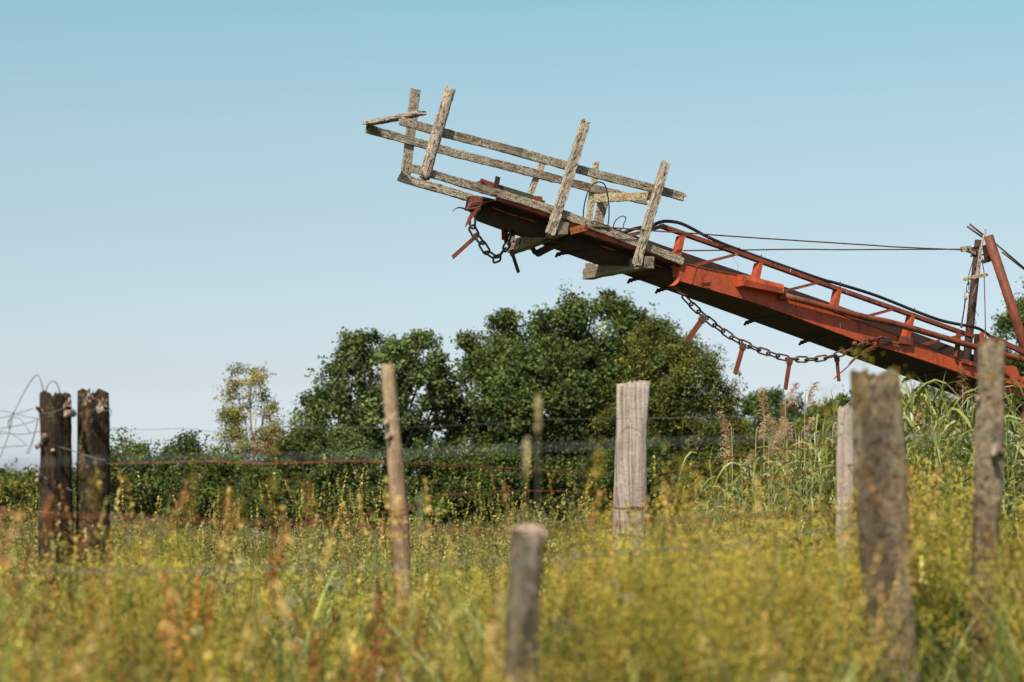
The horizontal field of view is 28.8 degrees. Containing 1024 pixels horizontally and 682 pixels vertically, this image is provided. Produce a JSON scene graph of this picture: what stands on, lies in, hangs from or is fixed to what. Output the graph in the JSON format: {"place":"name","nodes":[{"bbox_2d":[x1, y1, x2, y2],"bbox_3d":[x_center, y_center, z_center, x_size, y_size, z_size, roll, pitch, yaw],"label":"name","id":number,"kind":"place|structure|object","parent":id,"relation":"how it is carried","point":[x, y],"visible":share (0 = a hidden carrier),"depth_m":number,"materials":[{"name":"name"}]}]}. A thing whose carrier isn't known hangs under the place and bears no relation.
{"place":"outdoors","nodes":[
{"label":"outdoors","id":0,"kind":"place"},
{"bbox_2d":[0,485,830,655],"bbox_3d":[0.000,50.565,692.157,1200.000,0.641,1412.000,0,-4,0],"label":"ground","id":1,"kind":"structure","parent":0,"point":[326,530],"depth_m":72.39,"materials":[{"name":"plant"}]},
{"bbox_2d":[0,466,29,535],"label":"bush","id":2,"kind":"object","parent":1,"relation":"on","point":[5,475],"visible":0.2,"depth_m":45.54,"materials":[{"name":"green plant"}]},
{"bbox_2d":[0,466,39,539],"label":"bush","id":3,"kind":"object","parent":1,"relation":"on","point":[17,489],"visible":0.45,"depth_m":43.61,"materials":[{"name":"green plant"}]},
{"bbox_2d":[39,494,58,675],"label":"seed stalk","id":4,"kind":"object","parent":1,"relation":"on","point":[46,508],"visible":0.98,"depth_m":4.97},
{"bbox_2d":[35,390,75,633],"bbox_3d":[-2.162,1.084,9.528,0.215,1.700,0.225,-2,-5,25],"label":"fence post","id":5,"kind":"object","parent":1,"relation":"on","point":[56,428],"visible":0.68,"depth_m":9.52,"materials":[{"name":"brown wood"}]},
{"bbox_2d":[0,409,41,453],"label":"loose wire","id":6,"kind":"object","parent":5,"relation":"attached to","point":[19,425],"visible":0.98,"depth_m":9.50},
{"bbox_2d":[0,375,59,457],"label":"loose wire","id":7,"kind":"object","parent":5,"relation":"attached to","point":[19,401],"visible":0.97,"depth_m":9.49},
{"bbox_2d":[25,465,113,523],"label":"bush","id":8,"kind":"object","parent":1,"relation":"on","point":[74,475],"visible":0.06,"depth_m":40.69,"materials":[{"name":"green plant"}]},
{"bbox_2d":[75,388,110,640],"bbox_3d":[-2.026,1.087,9.603,0.178,1.730,0.274,0,-4,0],"label":"fence post","id":9,"kind":"object","parent":1,"relation":"on","point":[93,433],"visible":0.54,"depth_m":9.62,"materials":[{"name":"brown wood"}]},
{"bbox_2d":[87,468,102,672],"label":"seed stalk","id":10,"kind":"object","parent":1,"relation":"on","point":[94,483],"visible":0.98,"depth_m":4.98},
{"bbox_2d":[110,426,166,550],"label":"bush","id":11,"kind":"object","parent":1,"relation":"on","point":[128,450],"visible":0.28,"depth_m":37.70,"materials":[{"name":"green plant"}]},
{"bbox_2d":[119,429,223,555],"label":"bush","id":12,"kind":"object","parent":1,"relation":"on","point":[140,492],"visible":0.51,"depth_m":36.65,"materials":[{"name":"green plant"}]},
{"bbox_2d":[184,472,198,681],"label":"seed stalk","id":13,"kind":"object","parent":1,"relation":"on","point":[192,504],"visible":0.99,"depth_m":4.28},
{"bbox_2d":[163,432,267,562],"bbox_3d":[-5.138,2.948,36.018,2.437,2.605,1.687,0,-4,0],"label":"bush","id":14,"kind":"object","parent":1,"relation":"on","point":[207,482],"visible":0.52,"depth_m":35.66,"materials":[{"name":"green plant"}]},
{"bbox_2d":[220,483,242,681],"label":"seed stalk","id":15,"kind":"object","parent":1,"relation":"on","point":[233,505],"visible":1,"depth_m":4.08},
{"bbox_2d":[216,474,264,681],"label":"flower stalk","id":16,"kind":"object","parent":1,"relation":"on","point":[243,504],"visible":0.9,"depth_m":4.27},
{"bbox_2d":[208,361,303,557],"bbox_3d":[-4.962,2.404,38.789,1.988,4.100,1.371,0,-4,0],"label":"birch tree","id":17,"kind":"object","parent":1,"relation":"on","point":[236,418],"visible":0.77,"depth_m":38.91,"materials":[{"name":"green plant"}]},
{"bbox_2d":[248,435,295,681],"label":"flower stalk","id":18,"kind":"object","parent":1,"relation":"on","point":[273,487],"visible":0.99,"depth_m":4.48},
{"bbox_2d":[250,428,296,554],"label":"withered shrub","id":19,"kind":"object","parent":1,"relation":"on","point":[267,452],"visible":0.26,"depth_m":35.78,"materials":[{"name":"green plant"}]},
{"bbox_2d":[219,417,351,555],"bbox_3d":[-3.941,2.720,34.957,2.469,2.792,1.783,0,-4,0],"label":"bush","id":20,"kind":"object","parent":1,"relation":"on","point":[304,439],"visible":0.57,"depth_m":34.61,"materials":[{"name":"green plant"}]},
{"bbox_2d":[299,478,316,681],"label":"seed stalk","id":21,"kind":"object","parent":1,"relation":"on","point":[308,506],"visible":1,"depth_m":4.58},
{"bbox_2d":[285,425,413,557],"bbox_3d":[-2.766,2.761,34.388,2.555,2.650,1.669,-2,-5,31],"label":"bush","id":22,"kind":"object","parent":1,"relation":"on","point":[320,478],"visible":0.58,"depth_m":34.15,"materials":[{"name":"green plant"}]},
{"bbox_2d":[279,326,462,556],"bbox_3d":[-2.693,2.017,37.091,3.238,4.594,2.479,2,-5,-29],"label":"poplar tree","id":23,"kind":"object","parent":1,"relation":"on","point":[356,359],"visible":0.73,"depth_m":36.77,"materials":[{"name":"green plant"}]},
{"bbox_2d":[381,363,414,662],"bbox_3d":[-0.435,0.962,8.145,0.207,1.750,0.097,1,-4,-8],"label":"fence post","id":24,"kind":"object","parent":1,"relation":"on","point":[395,464],"visible":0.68,"depth_m":8.15,"materials":[{"name":"brown wood"}]},
{"bbox_2d":[109,459,611,476],"bbox_3d":[-0.093,0.623,9.735,3.112,0.079,2.076,3,-5,-35],"label":"barbed wire","id":25,"kind":"object","parent":24,"relation":"attached to","point":[376,462],"visible":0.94,"depth_m":9.26,"materials":[{"name":"metal"}]},
{"bbox_2d":[304,489,611,519],"bbox_3d":[-0.157,0.768,9.535,0.294,0.110,4.128,-1,-4,17],"label":"barbed wire","id":26,"kind":"object","parent":24,"relation":"attached to","point":[441,496],"visible":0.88,"depth_m":9.14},
{"bbox_2d":[114,416,833,431],"bbox_3d":[-0.001,0.394,9.737,3.233,0.149,2.192,3,-5,-35],"label":"fence wire","id":27,"kind":"object","parent":24,"relation":"attached to","point":[450,425],"visible":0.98,"depth_m":9.55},
{"bbox_2d":[417,493,424,681],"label":"seed stalk","id":28,"kind":"object","parent":1,"relation":"on","point":[420,499],"visible":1,"depth_m":4.38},
{"bbox_2d":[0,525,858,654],"bbox_3d":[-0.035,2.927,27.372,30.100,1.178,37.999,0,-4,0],"label":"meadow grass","id":29,"kind":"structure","parent":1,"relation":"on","point":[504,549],"depth_m":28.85,"materials":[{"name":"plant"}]},
{"bbox_2d":[4,548,856,658],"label":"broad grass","id":30,"kind":"structure","parent":1,"relation":"on","point":[310,586],"depth_m":15.78,"materials":[{"name":"plant"}]},
{"bbox_2d":[386,433,489,561],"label":"bush","id":31,"kind":"object","parent":1,"relation":"on","point":[436,484],"visible":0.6,"depth_m":33.64,"materials":[{"name":"green plant"}]},
{"bbox_2d":[3,454,939,511],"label":"wood","id":32,"kind":"object","parent":1,"relation":"on","point":[738,486],"visible":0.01,"depth_m":105.33,"materials":[{"name":"green plant"}]},
{"bbox_2d":[0,548,951,650],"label":"field flower clumps","id":33,"kind":"object","parent":1,"relation":"on","point":[352,578],"visible":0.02,"depth_m":10.71,"materials":[{"name":"plant"}]},
{"bbox_2d":[438,428,543,556],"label":"bush","id":34,"kind":"object","parent":1,"relation":"on","point":[513,480],"visible":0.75,"depth_m":33.24,"materials":[{"name":"green plant"}]},
{"bbox_2d":[0,526,1009,681],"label":"red sorrel","id":35,"kind":"object","parent":1,"relation":"on","point":[393,660],"visible":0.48,"depth_m":5.74,"materials":[{"name":"plant"}]},
{"bbox_2d":[0,524,1019,681],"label":"pale flowers","id":36,"kind":"object","parent":1,"relation":"on","point":[264,618],"visible":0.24,"depth_m":5.72,"materials":[{"name":"plant"}]},
{"bbox_2d":[0,419,1023,681],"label":"flower clumps","id":37,"kind":"object","parent":1,"relation":"on","point":[686,619],"visible":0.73,"depth_m":5.74,"materials":[{"name":"plant"}]},
{"bbox_2d":[0,446,1023,681],"bbox_3d":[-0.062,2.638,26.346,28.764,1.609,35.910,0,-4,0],"label":"seed grass","id":38,"kind":"structure","parent":1,"relation":"on","point":[334,543],"depth_m":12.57,"materials":[{"name":"plant"}]},
{"bbox_2d":[0,496,1023,681],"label":"broad grass","id":39,"kind":"structure","parent":1,"relation":"on","point":[286,640],"depth_m":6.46,"materials":[{"name":"plant"}]},
{"bbox_2d":[0,446,1023,653],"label":"tall stalks","id":40,"kind":"object","parent":1,"relation":"on","point":[528,514],"visible":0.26,"depth_m":12.63,"materials":[{"name":"plant"}]},
{"bbox_2d":[0,544,1023,681],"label":"bedstraw","id":41,"kind":"object","parent":1,"relation":"on","point":[410,631],"visible":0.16,"depth_m":6.44,"materials":[{"name":"plant"}]},
{"bbox_2d":[1,528,1023,650],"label":"yellow bedstraw","id":42,"kind":"object","parent":1,"relation":"on","point":[350,581],"visible":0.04,"depth_m":11.67,"materials":[{"name":"plant"}]},
{"bbox_2d":[503,524,546,681],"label":"fence post","id":43,"kind":"object","parent":1,"relation":"on","point":[521,597],"visible":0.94,"depth_m":4.64,"materials":[{"name":"grey wood"}]},
{"bbox_2d":[0,509,848,533],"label":"barbed wire","id":44,"kind":"object","parent":43,"relation":"attached to","point":[529,530],"visible":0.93,"depth_m":4.87,"materials":[{"name":"metal"}]},
{"bbox_2d":[43,522,870,573],"bbox_3d":[0.044,0.475,4.555,2.139,0.100,0.383,2,-4,-25],"label":"barbed wire","id":45,"kind":"object","parent":43,"relation":"attached to","point":[459,563],"visible":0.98,"depth_m":4.30,"materials":[{"name":"metal"}]},
{"bbox_2d":[522,437,529,681],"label":"seed stalk","id":46,"kind":"object","parent":1,"relation":"on","point":[525,457],"visible":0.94,"depth_m":4.39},
{"bbox_2d":[534,393,541,681],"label":"seed stalk","id":47,"kind":"object","parent":1,"relation":"on","point":[538,414],"visible":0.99,"depth_m":4.28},
{"bbox_2d":[430,279,697,550],"bbox_3d":[0.931,1.554,37.789,5.382,5.608,4.323,0,-4,0],"label":"maple tree","id":48,"kind":"object","parent":1,"relation":"on","point":[563,373],"visible":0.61,"depth_m":37.19,"materials":[{"name":"green plant"}]},
{"bbox_2d":[584,438,609,679],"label":"flower stalk","id":49,"kind":"object","parent":1,"relation":"on","point":[595,466],"visible":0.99,"depth_m":4.78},
{"bbox_2d":[522,427,717,537],"bbox_3d":[1.707,2.789,33.831,3.629,2.756,1.944,0,-4,0],"label":"bush","id":50,"kind":"object","parent":1,"relation":"on","point":[558,478],"visible":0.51,"depth_m":33.58,"materials":[{"name":"green plant"}]},
{"bbox_2d":[611,380,649,588],"bbox_3d":[0.672,1.165,11.546,0.269,1.884,0.080,-1,-4,8],"label":"fence post","id":51,"kind":"object","parent":1,"relation":"on","point":[632,405],"visible":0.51,"depth_m":11.55,"materials":[{"name":"grey wood"}]},
{"bbox_2d":[648,443,835,475],"bbox_3d":[1.227,0.634,10.503,0.126,0.156,2.143,2,-4,-21],"label":"barbed wire","id":52,"kind":"object","parent":51,"relation":"attached to","point":[786,449],"visible":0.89,"depth_m":10.53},
{"bbox_2d":[589,302,755,558],"bbox_3d":[2.962,1.770,36.486,3.137,4.994,2.377,0,-4,0],"label":"ash tree","id":53,"kind":"object","parent":1,"relation":"on","point":[675,398],"visible":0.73,"depth_m":36.08,"materials":[{"name":"green plant"}]},
{"bbox_2d":[652,429,698,679],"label":"flower stalk","id":54,"kind":"object","parent":1,"relation":"on","point":[682,464],"visible":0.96,"depth_m":4.98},
{"bbox_2d":[363,85,1023,462],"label":"farm elevator","id":55,"kind":"object","parent":1,"relation":"on","point":[530,220],"visible":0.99,"depth_m":15.89,"materials":[{"name":"red paint"}]},
{"bbox_2d":[678,447,755,583],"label":"reed","id":56,"kind":"object","parent":1,"relation":"on","point":[688,454],"visible":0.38,"depth_m":13.17,"materials":[{"name":"green plant"}]},
{"bbox_2d":[698,460,735,676],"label":"flower stalk","id":57,"kind":"object","parent":1,"relation":"on","point":[709,472],"visible":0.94,"depth_m":5.18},
{"bbox_2d":[697,411,743,543],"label":"plumed reed","id":58,"kind":"object","parent":1,"relation":"on","point":[723,420],"visible":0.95,"depth_m":14.48,"materials":[{"name":"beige plant"}]},
{"bbox_2d":[704,435,736,562],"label":"plumed reed","id":59,"kind":"object","parent":1,"relation":"on","point":[724,456],"visible":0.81,"depth_m":14.97,"materials":[{"name":"beige plant"}]},
{"bbox_2d":[717,474,779,568],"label":"reed","id":60,"kind":"object","parent":1,"relation":"on","point":[740,492],"visible":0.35,"depth_m":12.31,"materials":[{"name":"green plant"}]},
{"bbox_2d":[721,444,799,579],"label":"reed","id":61,"kind":"object","parent":1,"relation":"on","point":[755,467],"visible":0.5,"depth_m":12.05,"materials":[{"name":"green plant"}]},
{"bbox_2d":[755,414,770,540],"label":"plumed reed","id":62,"kind":"object","parent":1,"relation":"on","point":[763,424],"visible":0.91,"depth_m":14.39,"materials":[{"name":"beige plant"}]},
{"bbox_2d":[695,417,835,516],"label":"bush","id":63,"kind":"object","parent":1,"relation":"on","point":[759,444],"visible":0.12,"depth_m":49.60,"materials":[{"name":"green plant"}]},
{"bbox_2d":[748,388,788,544],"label":"plumed reed","id":64,"kind":"object","parent":1,"relation":"on","point":[763,405],"visible":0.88,"depth_m":14.80,"materials":[{"name":"beige plant"}]},
{"bbox_2d":[721,384,822,507],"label":"oak tree","id":65,"kind":"object","parent":1,"relation":"on","point":[750,407],"visible":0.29,"depth_m":61.63,"materials":[{"name":"green plant"}]},
{"bbox_2d":[768,419,776,679],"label":"seed stalk","id":66,"kind":"object","parent":1,"relation":"on","point":[771,441],"visible":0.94,"depth_m":4.88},
{"bbox_2d":[750,382,799,560],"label":"plumed reed","id":67,"kind":"object","parent":1,"relation":"on","point":[791,396],"visible":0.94,"depth_m":14.20,"materials":[{"name":"beige plant"}]},
{"bbox_2d":[767,404,786,681],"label":"seed stalk","id":68,"kind":"object","parent":1,"relation":"on","point":[782,422],"visible":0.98,"depth_m":4.99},
{"bbox_2d":[753,430,802,556],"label":"plumed reed","id":69,"kind":"object","parent":1,"relation":"on","point":[776,439],"visible":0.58,"depth_m":13.78,"materials":[{"name":"beige plant"}]},
{"bbox_2d":[758,416,800,552],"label":"plumed reed","id":70,"kind":"object","parent":1,"relation":"on","point":[788,428],"visible":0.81,"depth_m":13.98,"materials":[{"name":"beige plant"}]},
{"bbox_2d":[756,455,823,554],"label":"reed","id":71,"kind":"object","parent":1,"relation":"on","point":[772,492],"visible":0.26,"depth_m":12.68,"materials":[{"name":"green plant"}]},
{"bbox_2d":[767,427,823,568],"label":"reed","id":72,"kind":"object","parent":1,"relation":"on","point":[784,446],"visible":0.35,"depth_m":12.88,"materials":[{"name":"green plant"}]},
{"bbox_2d":[762,451,830,567],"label":"reed","id":73,"kind":"object","parent":1,"relation":"on","point":[801,491],"visible":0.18,"depth_m":13.47,"materials":[{"name":"green plant"}]},
{"bbox_2d":[764,437,835,582],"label":"reed","id":74,"kind":"object","parent":1,"relation":"on","point":[817,455],"visible":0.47,"depth_m":12.25,"materials":[{"name":"green plant"}]},
{"bbox_2d":[782,380,818,524],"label":"plumed reed","id":75,"kind":"object","parent":1,"relation":"on","point":[810,392],"visible":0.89,"depth_m":14.60,"materials":[{"name":"beige plant"}]},
{"bbox_2d":[769,446,835,555],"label":"reed","id":76,"kind":"object","parent":1,"relation":"on","point":[807,497],"visible":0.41,"depth_m":12.52,"materials":[{"name":"green plant"}]},
{"bbox_2d":[769,469,835,592],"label":"reed","id":77,"kind":"object","parent":1,"relation":"on","point":[821,489],"visible":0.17,"depth_m":12.30,"materials":[{"name":"green plant"}]},
{"bbox_2d":[775,441,835,591],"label":"reed","id":78,"kind":"object","parent":1,"relation":"on","point":[814,499],"visible":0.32,"depth_m":12.69,"materials":[{"name":"green plant"}]},
{"bbox_2d":[799,416,816,542],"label":"plumed reed","id":79,"kind":"object","parent":1,"relation":"on","point":[809,425],"visible":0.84,"depth_m":14.09,"materials":[{"name":"beige plant"}]},
{"bbox_2d":[783,413,835,579],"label":"reed","id":80,"kind":"object","parent":1,"relation":"on","point":[822,430],"visible":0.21,"depth_m":13.59,"materials":[{"name":"green plant"}]},
{"bbox_2d":[789,413,836,578],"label":"reed","id":81,"kind":"object","parent":1,"relation":"on","point":[829,505],"visible":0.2,"depth_m":12.23,"materials":[{"name":"green plant"}]},
{"bbox_2d":[806,386,840,674],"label":"flower stalk","id":82,"kind":"object","parent":1,"relation":"on","point":[823,404],"visible":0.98,"depth_m":5.18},
{"bbox_2d":[808,385,850,450],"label":"shrub","id":83,"kind":"object","parent":1,"relation":"on","point":[841,402],"visible":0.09,"depth_m":39.87,"materials":[{"name":"green plant"}]},
{"bbox_2d":[835,404,853,599],"bbox_3d":[1.556,1.092,9.346,0.129,1.592,0.078,0,-4,0],"label":"fence post","id":84,"kind":"object","parent":1,"relation":"on","point":[844,420],"visible":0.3,"depth_m":9.36,"materials":[{"name":"grey wood"}]},
{"bbox_2d":[609,464,853,508],"bbox_3d":[1.207,0.773,10.410,0.298,0.238,2.388,2,-5,-26],"label":"barbed wire","id":85,"kind":"object","parent":84,"relation":"attached to","point":[749,482],"visible":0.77,"depth_m":10.46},
{"bbox_2d":[841,345,883,681],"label":"flower stalk","id":86,"kind":"object","parent":1,"relation":"on","point":[861,438],"visible":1,"depth_m":5.80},
{"bbox_2d":[850,368,921,681],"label":"fence post","id":87,"kind":"object","parent":1,"relation":"on","point":[881,457],"visible":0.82,"depth_m":6.44,"materials":[{"name":"grey wood"}]},
{"bbox_2d":[890,365,917,680],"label":"flower stalk","id":88,"kind":"object","parent":1,"relation":"on","point":[901,479],"visible":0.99,"depth_m":6.09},
{"bbox_2d":[902,398,946,522],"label":"reed","id":89,"kind":"object","parent":1,"relation":"on","point":[905,426],"visible":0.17,"depth_m":12.95,"materials":[{"name":"green plant"}]},
{"bbox_2d":[905,396,957,515],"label":"reed","id":90,"kind":"object","parent":1,"relation":"on","point":[922,441],"visible":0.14,"depth_m":13.04,"materials":[{"name":"green plant"}]},
{"bbox_2d":[905,416,966,557],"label":"reed","id":91,"kind":"object","parent":1,"relation":"on","point":[929,455],"visible":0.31,"depth_m":12.28,"materials":[{"name":"green plant"}]},
{"bbox_2d":[900,375,973,547],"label":"reed","id":92,"kind":"object","parent":1,"relation":"on","point":[911,409],"visible":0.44,"depth_m":12.23,"materials":[{"name":"green plant"}]},
{"bbox_2d":[901,382,974,441],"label":"shrub","id":93,"kind":"object","parent":1,"relation":"on","point":[950,399],"visible":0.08,"depth_m":42.00,"materials":[{"name":"green plant"}]},
{"bbox_2d":[902,376,975,574],"bbox_3d":[2.679,1.082,12.397,0.777,1.786,0.651,5,-5,-26],"label":"reed","id":94,"kind":"object","parent":1,"relation":"on","point":[928,405],"visible":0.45,"depth_m":12.49,"materials":[{"name":"green plant"}]},
{"bbox_2d":[911,406,973,504],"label":"reed","id":95,"kind":"object","parent":1,"relation":"on","point":[938,440],"visible":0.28,"depth_m":12.43,"materials":[{"name":"green plant"}]},
{"bbox_2d":[906,419,1010,560],"bbox_3d":[2.642,1.196,12.355,0.722,1.573,0.681,3,-9,-15],"label":"reed","id":96,"kind":"object","parent":1,"relation":"on","point":[941,455],"visible":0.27,"depth_m":12.38,"materials":[{"name":"green plant"}]},
{"bbox_2d":[907,431,1011,574],"bbox_3d":[2.722,1.256,12.298,0.769,1.442,0.786,3,-5,-37],"label":"reed","id":97,"kind":"object","parent":1,"relation":"on","point":[947,446],"visible":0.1,"depth_m":12.28,"materials":[{"name":"green plant"}]},
{"bbox_2d":[952,367,972,492],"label":"plumed reed","id":98,"kind":"object","parent":1,"relation":"on","point":[963,377],"visible":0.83,"depth_m":13.91,"materials":[{"name":"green plant"}]},
{"bbox_2d":[909,412,1019,519],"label":"reed","id":99,"kind":"object","parent":1,"relation":"on","point":[953,427],"visible":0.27,"depth_m":12.67,"materials":[{"name":"green plant"}]},
{"bbox_2d":[915,379,1020,560],"bbox_3d":[2.991,1.140,13.065,0.798,1.814,0.648,-3,-5,32],"label":"reed","id":100,"kind":"object","parent":1,"relation":"on","point":[968,408],"visible":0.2,"depth_m":13.11,"materials":[{"name":"green plant"}]},
{"bbox_2d":[941,396,1019,532],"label":"reed","id":101,"kind":"object","parent":1,"relation":"on","point":[972,422],"visible":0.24,"depth_m":12.48,"materials":[{"name":"green plant"}]},
{"bbox_2d":[967,336,1005,681],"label":"fence post","id":102,"kind":"object","parent":1,"relation":"on","point":[988,454],"visible":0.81,"depth_m":6.95,"materials":[{"name":"grey wood"}]},
{"bbox_2d":[952,276,1023,479],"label":"willow tree","id":103,"kind":"object","parent":1,"relation":"on","point":[1004,325],"visible":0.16,"depth_m":33.96,"materials":[{"name":"green plant"}]},
{"bbox_2d":[956,409,1023,542],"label":"reed","id":104,"kind":"object","parent":1,"relation":"on","point":[1014,434],"visible":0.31,"depth_m":12.63,"materials":[{"name":"green plant"}]},
{"bbox_2d":[966,415,1023,560],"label":"reed","id":105,"kind":"object","parent":1,"relation":"on","point":[1008,499],"visible":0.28,"depth_m":12.36,"materials":[{"name":"green plant"}]},
{"bbox_2d":[968,439,1023,560],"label":"reed","id":106,"kind":"object","parent":1,"relation":"on","point":[1010,456],"visible":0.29,"depth_m":12.34,"materials":[{"name":"green plant"}]},
{"bbox_2d":[0,431,1023,468],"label":"barbed wire","id":107,"kind":"object","parent":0,"point":[510,449],"visible":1,"depth_m":3.49,"materials":[{"name":"metal"}]},
{"bbox_2d":[0,0,1023,484],"label":"sky","id":108,"kind":"structure","parent":0,"point":[190,189],"materials":[{"name":"blue"}]},
{"bbox_2d":[1,570,1023,681],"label":"grass","id":109,"kind":"structure","parent":0,"point":[849,665],"depth_m":6.51,"materials":[{"name":"plant"}]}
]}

